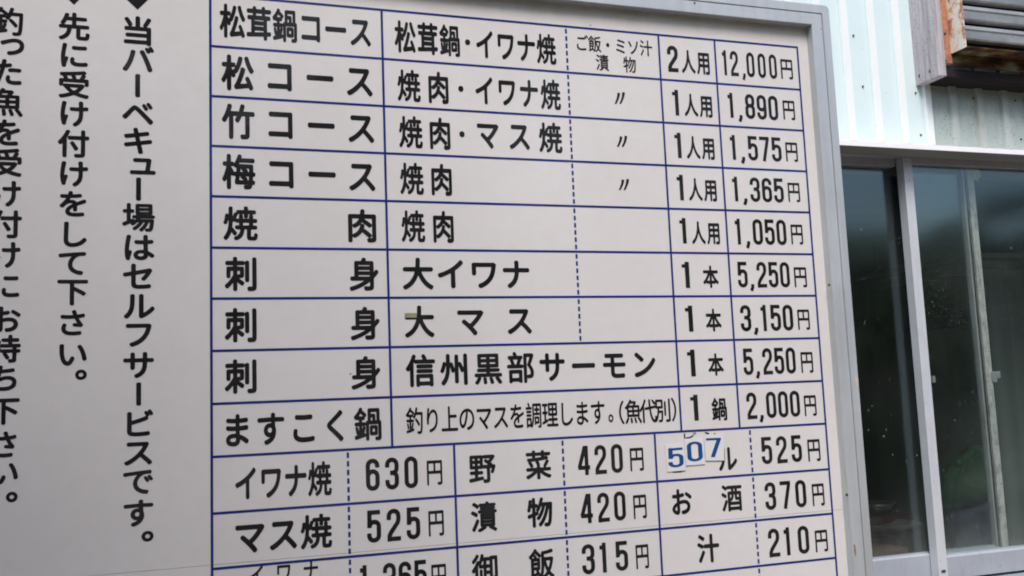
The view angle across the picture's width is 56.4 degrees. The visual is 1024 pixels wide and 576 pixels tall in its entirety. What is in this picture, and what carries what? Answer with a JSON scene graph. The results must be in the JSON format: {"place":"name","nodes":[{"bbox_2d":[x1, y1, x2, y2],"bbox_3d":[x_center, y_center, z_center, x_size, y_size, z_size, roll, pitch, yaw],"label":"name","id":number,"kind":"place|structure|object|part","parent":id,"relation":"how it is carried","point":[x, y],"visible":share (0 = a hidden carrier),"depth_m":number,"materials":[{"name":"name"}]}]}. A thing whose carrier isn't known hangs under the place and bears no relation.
{"place":"outdoors","nodes":[
{"label":"outdoors","id":0,"kind":"place"},
{"bbox_2d":[0,0,873,575],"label":"menu board","id":1,"kind":"object","parent":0,"point":[412,286],"visible":1,"depth_m":1.24,"materials":[{"name":"metal"}]},
{"bbox_2d":[665,443,685,471],"bbox_3d":[0.226,0.235,1.322,0.030,0.038,0.001,0,-7,-18],"label":"number sticker","id":2,"kind":"object","parent":1,"relation":"attached to","point":[675,457],"visible":1,"depth_m":1.32,"materials":[{"name":"blue"}]},
{"bbox_2d":[684,437,704,465],"bbox_3d":[0.255,0.228,1.332,0.031,0.037,0.001,0,-7,-18],"label":"number sticker","id":3,"kind":"object","parent":1,"relation":"attached to","point":[694,451],"visible":1,"depth_m":1.33,"materials":[{"name":"blue"}]},
{"bbox_2d":[704,434,723,460],"bbox_3d":[0.285,0.224,1.342,0.032,0.037,0.001,0,-7,-18],"label":"number sticker","id":4,"kind":"object","parent":1,"relation":"attached to","point":[714,446],"visible":1,"depth_m":1.34,"materials":[{"name":"blue"}]},
{"bbox_2d":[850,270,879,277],"bbox_3d":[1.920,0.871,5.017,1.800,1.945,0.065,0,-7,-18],"label":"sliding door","id":5,"kind":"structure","parent":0,"point":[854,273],"depth_m":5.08,"materials":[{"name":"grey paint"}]},
{"bbox_2d":[868,500,895,514],"bbox_3d":[1.449,0.879,3.797,0.150,0.050,0.150,0,-7,-18],"label":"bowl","id":6,"kind":"object","parent":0,"point":[879,507],"visible":0.81,"depth_m":3.75,"materials":[{"name":"grey"}]},
{"bbox_2d":[871,541,907,556],"bbox_3d":[1.036,1.353,3.621,0.700,0.740,0.600,0,-7,-18],"label":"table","id":7,"kind":"object","parent":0,"point":[880,549],"visible":0.11,"depth_m":3.48,"materials":[{"name":"brown wood"}]},
{"bbox_2d":[869,512,912,538],"bbox_3d":[1.484,0.943,3.811,0.330,0.083,0.220,0,-7,-18],"label":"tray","id":8,"kind":"object","parent":7,"relation":"on","point":[887,517],"visible":0.12,"depth_m":3.71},
{"bbox_2d":[870,519,921,535],"bbox_3d":[1.433,0.910,3.607,0.220,0.045,0.220,0,-7,-18],"label":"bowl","id":9,"kind":"object","parent":7,"relation":"on","point":[898,527],"visible":0.89,"depth_m":3.56,"materials":[{"name":"grey"}]},
{"bbox_2d":[779,0,1023,575],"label":"metal clad building","id":10,"kind":"structure","parent":0,"point":[929,94],"depth_m":2.80,"materials":[{"name":"metal"}]},
{"bbox_2d":[840,154,1023,575],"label":"window frame","id":11,"kind":"structure","parent":10,"relation":"in","point":[998,558],"depth_m":2.77,"materials":[{"name":"white metal"}]},
{"bbox_2d":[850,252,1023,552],"bbox_3d":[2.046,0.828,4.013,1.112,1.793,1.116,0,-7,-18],"label":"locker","id":12,"kind":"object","parent":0,"point":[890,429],"visible":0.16,"depth_m":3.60,"materials":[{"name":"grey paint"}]},
{"bbox_3d":[1.880,0.751,3.385,0.340,1.656,0.013,0,-7,-18],"label":"door","id":13,"kind":"part","parent":12,"relation":"part of","materials":[{"name":"grey paint"}]}
]}

